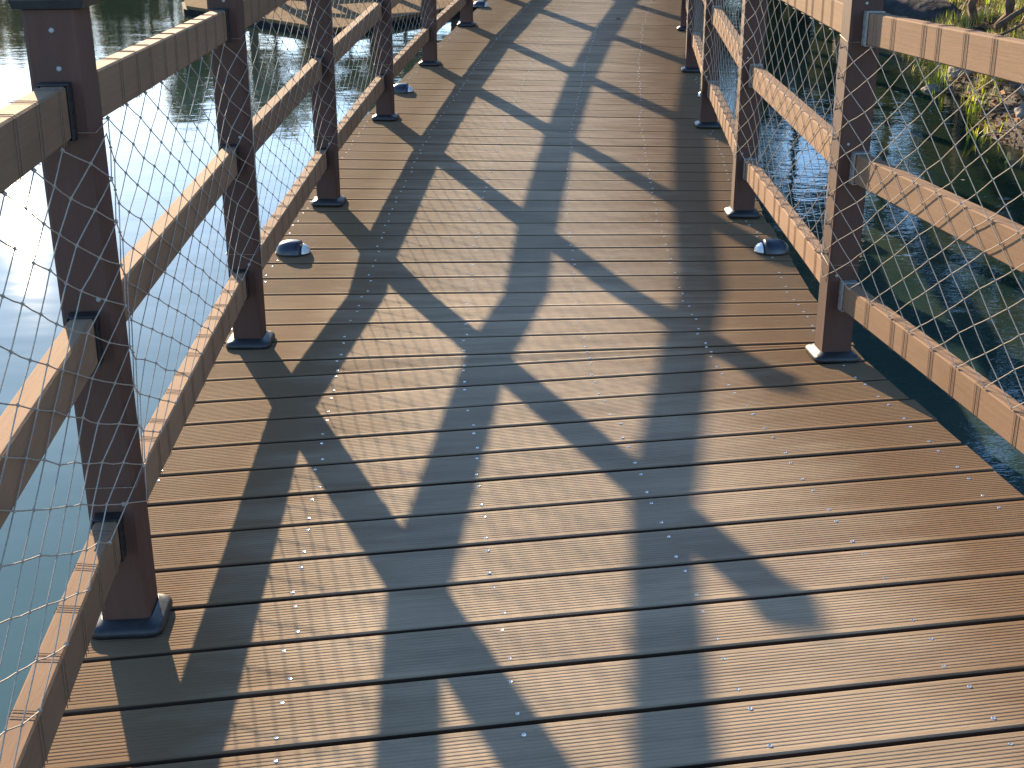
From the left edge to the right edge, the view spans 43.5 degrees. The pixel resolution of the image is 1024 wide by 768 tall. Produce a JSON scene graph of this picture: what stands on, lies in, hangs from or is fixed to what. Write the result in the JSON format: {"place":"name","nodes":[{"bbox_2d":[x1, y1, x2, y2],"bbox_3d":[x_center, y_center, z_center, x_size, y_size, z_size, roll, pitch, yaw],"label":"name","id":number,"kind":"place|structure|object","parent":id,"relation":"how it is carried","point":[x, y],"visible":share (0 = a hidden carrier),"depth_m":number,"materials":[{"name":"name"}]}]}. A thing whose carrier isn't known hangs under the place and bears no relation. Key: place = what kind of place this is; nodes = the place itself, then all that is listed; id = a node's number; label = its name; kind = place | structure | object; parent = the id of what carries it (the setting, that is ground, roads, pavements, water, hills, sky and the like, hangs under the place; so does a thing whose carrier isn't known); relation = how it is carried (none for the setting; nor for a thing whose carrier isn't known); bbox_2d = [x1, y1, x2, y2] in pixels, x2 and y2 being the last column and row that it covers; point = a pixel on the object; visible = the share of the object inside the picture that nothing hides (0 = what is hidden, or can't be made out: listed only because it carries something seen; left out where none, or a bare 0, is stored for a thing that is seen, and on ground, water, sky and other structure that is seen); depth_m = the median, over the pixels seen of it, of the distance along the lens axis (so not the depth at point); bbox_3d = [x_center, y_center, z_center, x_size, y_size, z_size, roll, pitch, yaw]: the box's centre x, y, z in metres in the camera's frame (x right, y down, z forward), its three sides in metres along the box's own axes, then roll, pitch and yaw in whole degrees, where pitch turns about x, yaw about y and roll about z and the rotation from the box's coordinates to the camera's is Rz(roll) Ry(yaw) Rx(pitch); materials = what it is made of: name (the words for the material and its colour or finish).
{"place":"outdoors","nodes":[
{"label":"outdoors","id":0,"kind":"place"},
{"bbox_2d":[182,0,486,37],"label":"pier","id":1,"kind":"structure","parent":0,"point":[195,7],"depth_m":12.62,"materials":[{"name":"brown wood"}]},
{"bbox_2d":[0,0,1023,737],"bbox_3d":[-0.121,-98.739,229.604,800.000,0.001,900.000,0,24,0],"label":"water","id":2,"kind":"structure","parent":0,"point":[120,24],"depth_m":6.25,"materials":[{"name":"blue liquid"}]},
{"bbox_2d":[966,123,987,141],"bbox_3d":[2.815,-1.525,7.825,0.162,0.141,0.126,0,24,0],"label":"water plant","id":3,"kind":"object","parent":2,"relation":"in","point":[975,136],"visible":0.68,"depth_m":7.82,"materials":[{"name":"green plant"}]},
{"bbox_2d":[983,117,1006,133],"bbox_3d":[3.000,-1.599,7.979,0.155,0.152,0.194,10,26,23],"label":"water plant","id":4,"kind":"object","parent":2,"relation":"in","point":[993,127],"visible":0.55,"depth_m":7.98,"materials":[{"name":"green plant"}]},
{"bbox_2d":[43,0,1023,767],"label":"boardwalk","id":5,"kind":"structure","parent":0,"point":[535,424],"depth_m":2.75,"materials":[{"name":"brown wood"}]},
{"bbox_2d":[0,0,475,767],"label":"railing","id":6,"kind":"object","parent":5,"relation":"on","point":[52,124],"visible":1,"depth_m":2.14,"materials":[{"name":"brown wood"}]},
{"bbox_2d":[275,239,310,255],"bbox_3d":[-0.781,-0.490,4.571,0.126,0.046,0.104,0,20,1],"label":"deck light","id":7,"kind":"object","parent":5,"relation":"on","point":[292,247],"visible":0.98,"depth_m":4.54,"materials":[{"name":"plastic"}]},
{"bbox_2d":[394,83,413,92],"bbox_3d":[-0.606,-1.638,7.090,0.126,0.046,0.104,2,20,5],"label":"deck light","id":8,"kind":"object","parent":5,"relation":"on","point":[402,88],"visible":0.96,"depth_m":7.06,"materials":[{"name":"plastic"}]},
{"bbox_2d":[473,1,488,6],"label":"deck light","id":9,"kind":"object","parent":5,"relation":"attached to","point":[480,4],"visible":1,"depth_m":9.96,"materials":[{"name":"plastic"}]},
{"bbox_2d":[754,238,788,254],"bbox_3d":[0.929,-0.497,4.591,0.126,0.046,0.104,0,20,-1],"label":"deck light","id":10,"kind":"object","parent":5,"relation":"on","point":[771,246],"visible":1,"depth_m":4.56,"materials":[{"name":"plastic"}]},
{"bbox_2d":[677,0,1023,453],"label":"railing","id":11,"kind":"object","parent":5,"relation":"on","point":[867,29],"visible":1,"depth_m":3.35,"materials":[{"name":"brown wood"}]},
{"bbox_2d":[922,0,1023,151],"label":"bank","id":12,"kind":"structure","parent":0,"point":[1016,140],"depth_m":8.73,"materials":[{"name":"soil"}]},
{"bbox_2d":[883,0,961,22],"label":"rock","id":13,"kind":"object","parent":12,"relation":"on","point":[926,10],"visible":0.39,"depth_m":11.57,"materials":[{"name":"grey stone"}]},
{"bbox_2d":[921,83,942,91],"bbox_3d":[3.045,-2.116,9.313,0.148,0.117,0.147,-5,24,-11],"label":"rock","id":14,"kind":"object","parent":12,"relation":"on","point":[925,88],"visible":0.48,"depth_m":9.27,"materials":[{"name":"grey stone"}]},
{"bbox_2d":[947,66,974,79],"bbox_3d":[3.291,-2.273,9.412,0.205,0.148,0.206,-22,32,-40],"label":"rock","id":15,"kind":"object","parent":12,"relation":"on","point":[955,74],"visible":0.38,"depth_m":9.36,"materials":[{"name":"grey stone"}]},
{"bbox_2d":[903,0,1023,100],"bbox_3d":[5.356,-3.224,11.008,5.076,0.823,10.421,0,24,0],"label":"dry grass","id":16,"kind":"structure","parent":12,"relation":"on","point":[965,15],"depth_m":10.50,"materials":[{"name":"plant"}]},
{"bbox_2d":[910,0,1023,113],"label":"grass","id":17,"kind":"structure","parent":12,"relation":"on","point":[937,81],"depth_m":9.87,"materials":[{"name":"green plant"}]},
{"bbox_2d":[999,22,1023,34],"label":"branch","id":18,"kind":"object","parent":17,"relation":"on","point":[1012,29],"visible":0.46,"depth_m":9.70,"materials":[{"name":"brown plant"}]},
{"bbox_2d":[967,0,977,25],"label":"branch","id":19,"kind":"object","parent":12,"relation":"on","point":[971,8],"visible":0.76,"depth_m":10.58,"materials":[{"name":"brown plant"}]},
{"bbox_2d":[994,0,1014,32],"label":"branch","id":20,"kind":"object","parent":12,"relation":"on","point":[1009,7],"visible":0.6,"depth_m":10.19,"materials":[{"name":"brown plant"}]},
{"bbox_2d":[994,7,1023,29],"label":"branch","id":21,"kind":"object","parent":12,"relation":"on","point":[1003,22],"visible":1,"depth_m":9.98,"materials":[{"name":"brown plant"}]},
{"bbox_2d":[1014,103,1023,119],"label":"rock","id":22,"kind":"object","parent":12,"relation":"on","point":[1019,111],"visible":0.89,"depth_m":7.89,"materials":[{"name":"grey stone"}]}
]}

